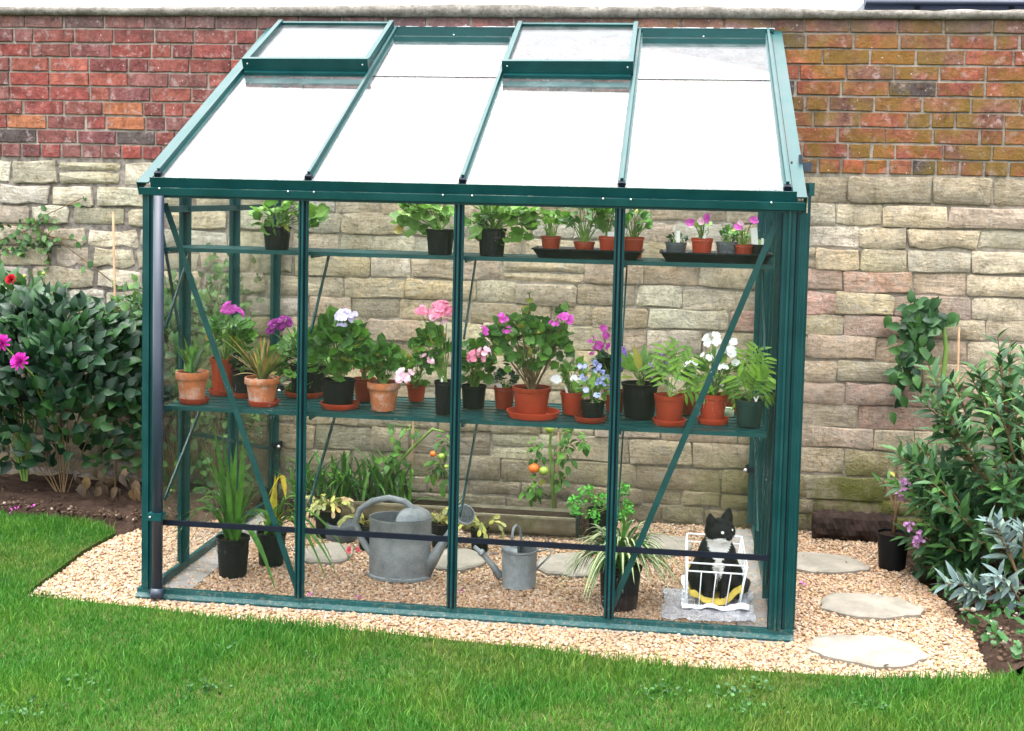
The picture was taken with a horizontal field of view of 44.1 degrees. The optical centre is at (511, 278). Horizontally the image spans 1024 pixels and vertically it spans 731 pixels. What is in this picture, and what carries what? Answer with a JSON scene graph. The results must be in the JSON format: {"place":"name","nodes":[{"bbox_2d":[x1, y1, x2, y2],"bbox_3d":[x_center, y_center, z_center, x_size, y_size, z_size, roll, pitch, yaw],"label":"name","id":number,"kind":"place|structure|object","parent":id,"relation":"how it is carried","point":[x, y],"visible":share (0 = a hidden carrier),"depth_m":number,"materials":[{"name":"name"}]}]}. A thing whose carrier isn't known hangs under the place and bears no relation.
{"place":"outdoors","nodes":[
{"label":"outdoors","id":0,"kind":"place"},
{"bbox_2d":[0,473,268,536],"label":"soil bed","id":1,"kind":"object","parent":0,"point":[17,486],"visible":0.38,"depth_m":6.50,"materials":[{"name":"soil"}]},
{"bbox_2d":[0,262,70,480],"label":"dahlia bush","id":2,"kind":"object","parent":1,"relation":"on","point":[11,279],"visible":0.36,"depth_m":6.75,"materials":[{"name":"green plant"}]},
{"bbox_2d":[0,280,177,492],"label":"shrub","id":3,"kind":"object","parent":1,"relation":"on","point":[55,342],"visible":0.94,"depth_m":6.45,"materials":[{"name":"green plant"}]},
{"bbox_2d":[73,468,141,501],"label":"dead leaves","id":4,"kind":"object","parent":1,"relation":"on","point":[132,485],"visible":0.97,"depth_m":6.37,"materials":[{"name":"brown plant"}]},
{"bbox_2d":[112,212,116,486],"bbox_3d":[-2.121,0.416,6.756,0.020,1.542,0.046,-2,5,-41],"label":"garden stake","id":5,"kind":"object","parent":1,"relation":"on","point":[114,290],"visible":0.41,"depth_m":6.73,"materials":[{"name":"brown wood"}]},
{"bbox_2d":[79,268,239,493],"bbox_3d":[-1.855,0.587,6.693,0.961,1.323,0.385,2,4,7],"label":"climbing shrub","id":6,"kind":"object","parent":1,"relation":"on","point":[171,340],"visible":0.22,"depth_m":6.66,"materials":[{"name":"green plant"}]},
{"bbox_2d":[190,262,266,495],"bbox_3d":[-1.524,0.641,6.649,0.476,1.458,0.364,2,4,7],"label":"climbing shrub","id":7,"kind":"object","parent":1,"relation":"on","point":[249,419],"visible":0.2,"depth_m":6.61,"materials":[{"name":"green plant"}]},
{"bbox_2d":[353,367,375,400],"bbox_3d":[-0.637,0.408,5.384,0.108,0.226,0.147,2,4,7],"label":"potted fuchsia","id":8,"kind":"object","parent":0,"point":[361,391],"visible":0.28,"depth_m":5.37,"materials":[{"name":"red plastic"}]},
{"bbox_2d":[263,498,588,534],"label":"planting soil","id":9,"kind":"structure","parent":0,"point":[584,525],"depth_m":6.54,"materials":[{"name":"soil"}]},
{"bbox_2d":[306,491,461,518],"bbox_3d":[-0.658,1.184,6.493,0.784,0.108,0.180,2,4,7],"label":"planter trough","id":10,"kind":"object","parent":9,"relation":"on","point":[430,505],"visible":0.18,"depth_m":6.44,"materials":[{"name":"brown wood"}]},
{"bbox_2d":[273,447,436,505],"bbox_3d":[-0.820,1.026,6.548,0.963,0.332,0.276,2,4,7],"label":"strap leaf clump","id":11,"kind":"object","parent":10,"relation":"in","point":[345,483],"visible":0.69,"depth_m":6.52,"materials":[{"name":"plant"}]},
{"bbox_2d":[374,423,449,497],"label":"tomato plant","id":12,"kind":"object","parent":9,"relation":"on","point":[394,464],"visible":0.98,"depth_m":6.46,"materials":[{"name":"green plant"}]},
{"bbox_2d":[411,421,413,495],"bbox_3d":[-0.521,0.944,6.573,0.014,0.586,0.032,4,5,32],"label":"garden stake","id":13,"kind":"object","parent":9,"relation":"on","point":[412,451],"visible":0.38,"depth_m":6.57,"materials":[{"name":"brown wood"}]},
{"bbox_2d":[519,427,590,507],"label":"tomato plant","id":14,"kind":"object","parent":9,"relation":"on","point":[534,467],"visible":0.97,"depth_m":6.39,"materials":[{"name":"green plant"}]},
{"bbox_2d":[555,432,559,507],"bbox_3d":[0.228,1.023,6.478,0.014,0.475,0.033,4,5,36],"label":"garden stake","id":15,"kind":"object","parent":9,"relation":"on","point":[557,468],"visible":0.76,"depth_m":6.47,"materials":[{"name":"brown wood"}]},
{"bbox_2d":[0,0,862,9],"label":"sky","id":16,"kind":"structure","parent":0,"point":[819,4],"materials":[{"name":"white"}]},
{"bbox_2d":[30,516,989,678],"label":"gravel","id":17,"kind":"structure","parent":0,"point":[252,582],"depth_m":5.26,"materials":[{"name":"gravel"}]},
{"bbox_2d":[176,420,280,592],"bbox_3d":[-1.169,0.959,5.459,0.654,0.676,0.258,4,5,31],"label":"potted orchid","id":18,"kind":"object","parent":17,"relation":"on","point":[232,548],"visible":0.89,"depth_m":5.48,"materials":[{"name":"plant"}]},
{"bbox_2d":[305,542,353,565],"bbox_3d":[-0.851,1.272,5.844,0.239,0.037,0.319,2,4,7],"label":"stepping stone","id":19,"kind":"object","parent":17,"relation":"on","point":[337,553],"visible":0.73,"depth_m":5.78,"materials":[{"name":"stone"}]},
{"bbox_2d":[306,492,354,538],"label":"variegated plant","id":20,"kind":"object","parent":17,"relation":"on","point":[323,509],"visible":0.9,"depth_m":6.13,"materials":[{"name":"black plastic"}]},
{"bbox_2d":[325,518,356,542],"bbox_3d":[-0.823,1.219,6.117,0.159,0.084,0.159,2,4,7],"label":"round tub","id":21,"kind":"object","parent":17,"relation":"on","point":[347,524],"visible":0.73,"depth_m":6.05,"materials":[{"name":"grey plastic"}]},
{"bbox_2d":[9,504,805,597],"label":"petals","id":22,"kind":"object","parent":17,"relation":"on","point":[310,592],"visible":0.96,"depth_m":5.53,"materials":[{"name":"plant"}]},
{"bbox_2d":[352,495,474,582],"bbox_3d":[-0.435,1.129,5.511,0.523,0.364,0.216,3,4,27],"label":"watering can","id":23,"kind":"object","parent":17,"relation":"on","point":[401,561],"visible":0.91,"depth_m":5.47,"materials":[{"name":"metal"}]},
{"bbox_2d":[431,507,470,548],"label":"potted plant","id":24,"kind":"object","parent":17,"relation":"on","point":[439,525],"visible":0.53,"depth_m":6.00,"materials":[{"name":"black plastic"}]},
{"bbox_2d":[435,548,485,572],"bbox_3d":[-0.242,1.290,5.795,0.252,0.038,0.332,2,4,7],"label":"stepping stone","id":25,"kind":"object","parent":17,"relation":"on","point":[470,559],"visible":0.57,"depth_m":5.73,"materials":[{"name":"stone"}]},
{"bbox_2d":[458,514,505,551],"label":"potted cactus","id":26,"kind":"object","parent":17,"relation":"on","point":[478,529],"visible":0.68,"depth_m":5.94,"materials":[{"name":"plant"}]},
{"bbox_2d":[473,524,552,589],"bbox_3d":[0.002,1.190,5.442,0.312,0.271,0.161,0,4,-23],"label":"watering can","id":27,"kind":"object","parent":17,"relation":"on","point":[519,568],"visible":0.81,"depth_m":5.41,"materials":[{"name":"metal"}]},
{"bbox_2d":[462,504,580,536],"bbox_3d":[0.046,1.211,6.289,0.576,0.113,0.179,2,4,7],"label":"planter trough","id":28,"kind":"object","parent":17,"relation":"on","point":[545,521],"visible":0.82,"depth_m":6.22,"materials":[{"name":"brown wood"}]},
{"bbox_2d":[79,531,964,665],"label":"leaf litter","id":29,"kind":"object","parent":17,"relation":"on","point":[813,659],"visible":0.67,"depth_m":5.65,"materials":[{"name":"plant"}]},
{"bbox_2d":[536,552,592,578],"bbox_3d":[0.258,1.304,5.758,0.289,0.038,0.363,2,4,7],"label":"stepping stone","id":30,"kind":"object","parent":17,"relation":"on","point":[554,564],"visible":0.68,"depth_m":5.69,"materials":[{"name":"stone"}]},
{"bbox_2d":[554,517,684,611],"bbox_3d":[0.445,1.153,5.212,0.556,0.397,0.433,2,4,7],"label":"potted spider plant","id":31,"kind":"object","parent":17,"relation":"on","point":[628,600],"visible":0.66,"depth_m":5.14,"materials":[{"name":"green plant"}]},
{"bbox_2d":[641,534,691,558],"bbox_3d":[0.739,1.292,6.099,0.260,0.038,0.349,2,4,7],"label":"stepping stone","id":32,"kind":"object","parent":17,"relation":"on","point":[668,542],"visible":0.53,"depth_m":6.11,"materials":[{"name":"stone"}]},
{"bbox_2d":[660,588,755,621],"bbox_3d":[0.808,1.341,5.220,0.384,0.023,0.407,2,4,7],"label":"plastic film","id":33,"kind":"object","parent":17,"relation":"on","point":[711,608],"visible":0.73,"depth_m":5.12,"materials":[{"name":"plastic"}]},
{"bbox_2d":[807,635,927,671],"bbox_3d":[1.327,1.397,4.734,0.438,0.038,0.332,2,4,7],"label":"stepping stone","id":34,"kind":"object","parent":17,"relation":"on","point":[877,652],"visible":1,"depth_m":4.70,"materials":[{"name":"stone"}]},
{"bbox_2d":[821,593,924,621],"bbox_3d":[1.497,1.365,5.257,0.426,0.039,0.297,2,4,7],"label":"stepping stone","id":35,"kind":"object","parent":17,"relation":"on","point":[866,607],"visible":1,"depth_m":5.21,"materials":[{"name":"stone"}]},
{"bbox_2d":[872,470,918,571],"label":"potted shrub","id":36,"kind":"object","parent":17,"relation":"on","point":[892,555],"visible":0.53,"depth_m":5.81,"materials":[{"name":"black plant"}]},
{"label":"saucer","id":37,"kind":"object","parent":17,"relation":"on","visible":0},
{"bbox_2d":[567,482,634,536],"bbox_3d":[0.438,1.136,6.213,0.343,0.295,0.229,2,4,7],"label":"potted parsley","id":38,"kind":"object","parent":37,"relation":"on","point":[596,514],"visible":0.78,"depth_m":6.20,"materials":[{"name":"green plant"}]},
{"bbox_2d":[0,509,1023,730],"bbox_3d":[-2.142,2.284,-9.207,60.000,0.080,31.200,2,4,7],"label":"lawn","id":39,"kind":"structure","parent":0,"point":[85,550],"depth_m":4.29,"materials":[{"name":"plant"}]},
{"bbox_2d":[0,588,889,730],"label":"clover","id":40,"kind":"object","parent":39,"relation":"on","point":[23,710],"visible":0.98,"depth_m":4.19,"materials":[{"name":"green plant"}]},
{"bbox_2d":[0,3,1023,531],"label":"garden wall","id":41,"kind":"structure","parent":39,"relation":"on","point":[910,129],"depth_m":6.52,"materials":[{"name":"brick"}]},
{"bbox_2d":[0,196,265,313],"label":"wall vine","id":42,"kind":"object","parent":41,"relation":"attached to","point":[44,240],"depth_m":6.86,"materials":[{"name":"green plant"}]},
{"bbox_2d":[883,288,959,424],"bbox_3d":[2.017,0.392,6.239,0.366,0.683,0.104,2,4,7],"label":"climbing plant","id":43,"kind":"object","parent":41,"relation":"attached to","point":[921,315],"visible":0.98,"depth_m":6.23,"materials":[{"name":"green plant"}]},
{"bbox_2d":[38,522,985,677],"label":"gravel path","id":44,"kind":"structure","parent":0,"point":[616,646],"depth_m":5.21,"materials":[{"name":"gravel"}]},
{"bbox_2d":[255,475,357,580],"bbox_3d":[-0.926,1.081,5.594,0.516,0.426,0.201,4,5,33],"label":"spider plant","id":45,"kind":"object","parent":44,"relation":"on","point":[270,546],"visible":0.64,"depth_m":5.63,"materials":[{"name":"plant"}]},
{"bbox_2d":[337,514,369,550],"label":"potted cactus","id":46,"kind":"object","parent":44,"relation":"on","point":[364,525],"visible":0.41,"depth_m":5.92,"materials":[{"name":"plant"}]},
{"bbox_2d":[135,20,814,643],"bbox_3d":[-0.089,0.035,5.736,2.689,2.592,1.729,2,4,7],"label":"greenhouse","id":47,"kind":"object","parent":44,"relation":"on","point":[779,278],"visible":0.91,"depth_m":5.10,"materials":[{"name":"metal"}]},
{"bbox_2d":[178,395,209,404],"bbox_3d":[-1.327,0.506,5.275,0.126,0.024,0.126,2,4,7],"label":"saucer","id":48,"kind":"object","parent":47,"relation":"on","point":[205,400],"visible":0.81,"depth_m":5.22,"materials":[{"name":"red plastic"}]},
{"bbox_2d":[175,336,211,398],"bbox_3d":[-1.309,0.372,5.254,0.188,0.282,0.137,4,4,30],"label":"potted aloe","id":49,"kind":"object","parent":48,"relation":"on","point":[191,377],"visible":0.99,"depth_m":5.24,"materials":[{"name":"ceramic"}]},
{"bbox_2d":[208,388,232,395],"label":"saucer","id":50,"kind":"object","parent":47,"relation":"on","point":[217,393],"visible":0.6,"depth_m":5.45,"materials":[{"name":"red plastic"}]},
{"bbox_2d":[201,301,258,390],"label":"potted geranium","id":51,"kind":"object","parent":50,"relation":"on","point":[245,333],"visible":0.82,"depth_m":5.46,"materials":[{"name":"plant"}]},
{"bbox_2d":[232,391,248,398],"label":"saucer","id":52,"kind":"object","parent":47,"relation":"on","point":[240,396],"visible":0.41,"depth_m":5.40,"materials":[{"name":"red plastic"}]},
{"bbox_2d":[228,351,254,393],"bbox_3d":[-1.154,0.409,5.441,0.144,0.190,0.124,-2,5,-44],"label":"potted cutting","id":53,"kind":"object","parent":52,"relation":"on","point":[239,385],"visible":0.67,"depth_m":5.40,"materials":[{"name":"black plastic"}]},
{"bbox_2d":[248,398,279,407],"bbox_3d":[-1.032,0.514,5.253,0.131,0.024,0.131,2,4,7],"label":"saucer","id":54,"kind":"object","parent":47,"relation":"on","point":[264,404],"visible":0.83,"depth_m":5.20,"materials":[{"name":"red plastic"}]},
{"bbox_2d":[215,334,287,401],"bbox_3d":[-1.074,0.360,5.252,0.324,0.317,0.150,2,4,7],"label":"potted aloe","id":55,"kind":"object","parent":54,"relation":"on","point":[261,383],"visible":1,"depth_m":5.22,"materials":[{"name":"ceramic"}]},
{"bbox_2d":[248,200,329,249],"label":"potted geranium","id":56,"kind":"object","parent":47,"relation":"on","point":[277,236],"visible":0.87,"depth_m":5.16,"materials":[{"name":"plant"}]},
{"bbox_2d":[284,389,322,398],"bbox_3d":[-0.900,0.499,5.516,0.185,0.024,0.185,2,4,7],"label":"saucer","id":57,"kind":"object","parent":47,"relation":"on","point":[309,396],"visible":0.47,"depth_m":5.45,"materials":[{"name":"red plastic"}]},
{"bbox_2d":[265,315,329,393],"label":"potted geranium","id":58,"kind":"object","parent":57,"relation":"on","point":[314,382],"visible":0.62,"depth_m":5.45,"materials":[{"name":"plant"}]},
{"bbox_2d":[320,400,359,410],"bbox_3d":[-0.712,0.522,5.237,0.164,0.024,0.164,2,4,7],"label":"saucer","id":59,"kind":"object","parent":47,"relation":"on","point":[355,405],"visible":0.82,"depth_m":5.17,"materials":[{"name":"red plastic"}]},
{"bbox_2d":[307,305,371,404],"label":"potted geranium","id":60,"kind":"object","parent":59,"relation":"on","point":[333,326],"visible":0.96,"depth_m":5.17,"materials":[{"name":"plant"}]},
{"bbox_2d":[350,332,409,411],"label":"potted geranium","id":61,"kind":"object","parent":47,"relation":"on","point":[371,354],"visible":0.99,"depth_m":5.14,"materials":[{"name":"plant"}]},
{"bbox_2d":[395,352,435,401],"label":"potted geranium","id":62,"kind":"object","parent":47,"relation":"on","point":[416,391],"visible":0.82,"depth_m":5.34,"materials":[{"name":"plant"}]},
{"bbox_2d":[389,203,453,254],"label":"potted geranium","id":63,"kind":"object","parent":47,"relation":"on","point":[440,239],"visible":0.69,"depth_m":5.07,"materials":[{"name":"plant"}]},
{"bbox_2d":[407,300,451,414],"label":"potted geranium","id":64,"kind":"object","parent":47,"relation":"on","point":[430,334],"visible":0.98,"depth_m":5.08,"materials":[{"name":"plant"}]},
{"bbox_2d":[461,337,497,408],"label":"potted geranium","id":65,"kind":"object","parent":47,"relation":"on","point":[475,360],"visible":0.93,"depth_m":5.25,"materials":[{"name":"plant"}]},
{"bbox_2d":[464,205,541,255],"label":"potted geranium","id":66,"kind":"object","parent":47,"relation":"on","point":[492,239],"visible":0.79,"depth_m":5.02,"materials":[{"name":"plant"}]},
{"bbox_2d":[493,367,519,408],"bbox_3d":[-0.029,0.459,5.286,0.127,0.166,0.107,2,4,7],"label":"potted pansy","id":67,"kind":"object","parent":47,"relation":"on","point":[504,395],"visible":0.9,"depth_m":5.27,"materials":[{"name":"red plastic"}]},
{"bbox_2d":[506,407,559,420],"bbox_3d":[0.086,0.546,5.127,0.220,0.027,0.220,2,4,7],"label":"saucer","id":68,"kind":"object","parent":47,"relation":"on","point":[551,413],"visible":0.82,"depth_m":5.05,"materials":[{"name":"red plastic"}]},
{"bbox_2d":[475,290,574,414],"bbox_3d":[0.056,0.298,5.122,0.401,0.511,0.277,2,4,7],"label":"potted geranium","id":69,"kind":"object","parent":68,"relation":"on","point":[547,335],"visible":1,"depth_m":5.07,"materials":[{"name":"plant"}]},
{"bbox_2d":[550,356,588,414],"bbox_3d":[0.242,0.433,5.180,0.159,0.243,0.183,2,4,7],"label":"potted pansy","id":70,"kind":"object","parent":47,"relation":"on","point":[571,398],"visible":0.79,"depth_m":5.16,"materials":[{"name":"red plastic"}]},
{"bbox_2d":[531,246,644,259],"bbox_3d":[0.307,-0.103,5.072,0.440,0.038,0.220,2,4,7],"label":"seed tray","id":71,"kind":"object","parent":47,"relation":"on","point":[569,252],"visible":0.91,"depth_m":4.98,"materials":[{"name":"black plastic"}]},
{"bbox_2d":[534,208,567,248],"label":"potted seedling","id":72,"kind":"object","parent":71,"relation":"in","point":[550,240],"visible":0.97,"depth_m":5.02,"materials":[{"name":"plant"}]},
{"bbox_2d":[558,205,614,249],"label":"potted seedling","id":73,"kind":"object","parent":71,"relation":"in","point":[583,242],"visible":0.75,"depth_m":5.02,"materials":[{"name":"plant"}]},
{"bbox_2d":[593,208,614,249],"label":"potted seedling","id":74,"kind":"object","parent":71,"relation":"in","point":[606,241],"visible":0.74,"depth_m":5.00,"materials":[{"name":"plant"}]},
{"bbox_2d":[624,209,653,257],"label":"potted seedling","id":75,"kind":"object","parent":71,"relation":"in","point":[633,241],"visible":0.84,"depth_m":4.99,"materials":[{"name":"plant"}]},
{"bbox_2d":[574,413,605,423],"bbox_3d":[0.311,0.558,5.050,0.130,0.024,0.130,2,4,7],"label":"saucer","id":76,"kind":"object","parent":47,"relation":"on","point":[578,417],"visible":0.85,"depth_m":5.00,"materials":[{"name":"red plastic"}]},
{"bbox_2d":[572,360,609,417],"bbox_3d":[0.319,0.439,5.049,0.172,0.252,0.195,2,4,7],"label":"potted streptocarpus","id":77,"kind":"object","parent":76,"relation":"on","point":[592,406],"visible":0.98,"depth_m":5.01,"materials":[{"name":"plant"}]},
{"bbox_2d":[587,324,626,412],"bbox_3d":[0.406,0.368,5.237,0.196,0.373,0.185,2,4,7],"label":"potted streptocarpus","id":78,"kind":"object","parent":47,"relation":"on","point":[602,357],"visible":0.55,"depth_m":5.21,"materials":[{"name":"plant"}]},
{"bbox_2d":[621,344,678,418],"bbox_3d":[0.559,0.411,5.159,0.263,0.305,0.233,4,4,30],"label":"potted streptocarpus","id":79,"kind":"object","parent":47,"relation":"on","point":[638,398],"visible":0.78,"depth_m":5.10,"materials":[{"name":"black plastic"}]},
{"bbox_2d":[652,416,685,426],"bbox_3d":[0.625,0.567,5.024,0.134,0.024,0.134,2,4,7],"label":"saucer","id":80,"kind":"object","parent":47,"relation":"on","point":[681,423],"visible":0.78,"depth_m":4.97,"materials":[{"name":"red plastic"}]},
{"bbox_2d":[637,336,718,420],"bbox_3d":[0.666,0.402,5.027,0.314,0.344,0.124,0,4,-20],"label":"potted fern","id":81,"kind":"object","parent":80,"relation":"on","point":[669,405],"visible":0.94,"depth_m":5.01,"materials":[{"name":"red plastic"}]},
{"bbox_2d":[673,362,704,414],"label":"potted seedling","id":82,"kind":"object","parent":47,"relation":"on","point":[688,408],"visible":0.24,"depth_m":5.21,"materials":[{"name":"plant"}]},
{"bbox_2d":[697,415,728,425],"bbox_3d":[0.806,0.568,5.076,0.128,0.024,0.128,2,4,7],"label":"saucer","id":83,"kind":"object","parent":47,"relation":"on","point":[712,422],"visible":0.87,"depth_m":5.03,"materials":[{"name":"red plastic"}]},
{"bbox_2d":[684,331,751,419],"bbox_3d":[0.814,0.388,5.064,0.286,0.374,0.233,2,4,7],"label":"potted streptocarpus","id":84,"kind":"object","parent":83,"relation":"on","point":[712,407],"visible":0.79,"depth_m":5.02,"materials":[{"name":"plant"}]},
{"bbox_2d":[684,533,747,606],"bbox_3d":[0.863,1.240,5.383,0.250,0.188,0.458,2,4,7],"label":"wire basket","id":85,"kind":"object","parent":47,"relation":"on","point":[745,568],"visible":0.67,"depth_m":5.18,"materials":[{"name":"metal"}]},
{"bbox_2d":[680,575,748,610],"bbox_3d":[0.859,1.321,5.376,0.284,0.043,0.482,2,4,7],"label":"paper liner","id":86,"kind":"object","parent":85,"relation":"in","point":[741,606],"visible":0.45,"depth_m":5.17,"materials":[{"name":"paper"}]},
{"bbox_2d":[688,565,743,605],"bbox_3d":[0.866,1.282,5.384,0.234,0.086,0.431,2,4,7],"label":"yellow cloth","id":87,"kind":"object","parent":85,"relation":"in","point":[732,594],"visible":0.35,"depth_m":5.19,"materials":[{"name":"fabric"}]},
{"bbox_2d":[688,508,750,598],"bbox_3d":[0.878,1.134,5.319,0.278,0.382,0.336,2,4,7],"label":"cat","id":88,"kind":"object","parent":85,"relation":"in","point":[719,533],"visible":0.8,"depth_m":5.22},
{"bbox_2d":[659,249,773,263],"bbox_3d":[0.806,-0.087,5.007,0.440,0.038,0.220,2,4,7],"label":"seed tray","id":89,"kind":"object","parent":47,"relation":"on","point":[691,256],"visible":0.94,"depth_m":4.92,"materials":[{"name":"black plastic"}]},
{"bbox_2d":[665,231,687,251],"bbox_3d":[0.650,-0.134,4.991,0.092,0.113,0.091,2,4,7],"label":"potted cutting","id":90,"kind":"object","parent":89,"relation":"on","point":[677,245],"visible":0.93,"depth_m":4.97,"materials":[{"name":"grey plastic"}]},
{"bbox_2d":[685,213,712,252],"bbox_3d":[0.742,-0.166,4.956,0.087,0.186,0.163,3,4,24],"label":"potted cyclamen","id":91,"kind":"object","parent":89,"relation":"in","point":[702,243],"visible":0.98,"depth_m":4.94,"materials":[{"name":"red plastic"}]},
{"bbox_2d":[716,224,737,253],"bbox_3d":[0.843,-0.143,4.964,0.087,0.144,0.089,2,4,7],"label":"potted cutting","id":92,"kind":"object","parent":89,"relation":"on","point":[724,246],"visible":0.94,"depth_m":4.94,"materials":[{"name":"grey plastic"}]},
{"bbox_2d":[730,216,758,253],"bbox_3d":[0.903,-0.158,4.935,0.107,0.180,0.148,2,4,7],"label":"potted cyclamen","id":93,"kind":"object","parent":89,"relation":"in","point":[742,247],"visible":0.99,"depth_m":4.92,"materials":[{"name":"plant"}]},
{"bbox_2d":[750,227,768,254],"bbox_3d":[0.970,-0.134,4.947,0.080,0.134,0.081,2,4,7],"label":"potted cutting","id":94,"kind":"object","parent":89,"relation":"on","point":[756,247],"visible":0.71,"depth_m":4.93,"materials":[{"name":"black plastic"}]},
{"bbox_2d":[721,381,740,412],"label":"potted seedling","id":95,"kind":"object","parent":47,"relation":"on","point":[728,404],"visible":0.12,"depth_m":5.29,"materials":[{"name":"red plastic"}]},
{"bbox_2d":[720,340,776,427],"bbox_3d":[0.944,0.415,5.014,0.242,0.334,0.141,2,4,7],"label":"potted palm","id":96,"kind":"object","parent":47,"relation":"on","point":[749,409],"visible":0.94,"depth_m":4.98,"materials":[{"name":"plant"}]},
{"bbox_2d":[783,155,814,633],"bbox_3d":[1.167,0.405,5.379,0.085,1.838,1.231,2,4,7],"label":"door","id":97,"kind":"structure","parent":47,"relation":"in","point":[804,218],"depth_m":4.81,"materials":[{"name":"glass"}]},
{"bbox_2d":[797,552,869,574],"bbox_3d":[1.431,1.323,5.872,0.442,0.038,0.308,2,4,7],"label":"stepping stone","id":98,"kind":"object","parent":44,"relation":"on","point":[820,563],"visible":0.77,"depth_m":5.80,"materials":[{"name":"stone"}]},
{"bbox_2d":[811,509,893,542],"bbox_3d":[1.710,1.247,6.337,0.400,0.174,0.134,2,4,7],"label":"rotting log","id":99,"kind":"object","parent":44,"relation":"on","point":[833,524],"visible":0.8,"depth_m":6.29,"materials":[{"name":"brown wood"}]},
{"bbox_2d":[724,407,733,416],"bbox_3d":[0.901,0.552,5.250,0.042,0.037,0.042,2,4,7],"label":"jar","id":100,"kind":"object","parent":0,"point":[729,411],"visible":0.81,"depth_m":5.23,"materials":[{"name":"clear glass"}]},
{"bbox_2d":[857,0,1023,10],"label":"neighbour roof","id":101,"kind":"structure","parent":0,"point":[941,5],"depth_m":7.66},
{"bbox_2d":[906,530,1023,677],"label":"soil border","id":102,"kind":"object","parent":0,"point":[987,652],"visible":0.18,"depth_m":5.03,"materials":[{"name":"soil"}]},
{"bbox_2d":[0,479,1023,661],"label":"soil clods","id":103,"kind":"object","parent":102,"relation":"on","point":[994,564],"visible":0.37,"depth_m":6.25,"materials":[{"name":"soil"}]},
{"bbox_2d":[880,328,1023,596],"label":"butterfly bush","id":104,"kind":"object","parent":102,"relation":"on","point":[955,500],"visible":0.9,"depth_m":5.51,"materials":[{"name":"green plant"}]},
{"bbox_2d":[955,327,959,458],"bbox_3d":[2.196,0.780,6.251,0.014,1.082,0.038,-1,5,-34],"label":"garden stake","id":105,"kind":"object","parent":102,"relation":"on","point":[958,346],"visible":0.35,"depth_m":6.23,"materials":[{"name":"brown wood"}]},
{"bbox_2d":[930,506,1023,614],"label":"silver shrub","id":106,"kind":"object","parent":102,"relation":"on","point":[974,588],"visible":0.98,"depth_m":5.18,"materials":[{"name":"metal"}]},
{"bbox_2d":[931,566,1023,659],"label":"ground cover","id":107,"kind":"object","parent":102,"relation":"on","point":[1016,650],"visible":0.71,"depth_m":4.95,"materials":[{"name":"green plant"}]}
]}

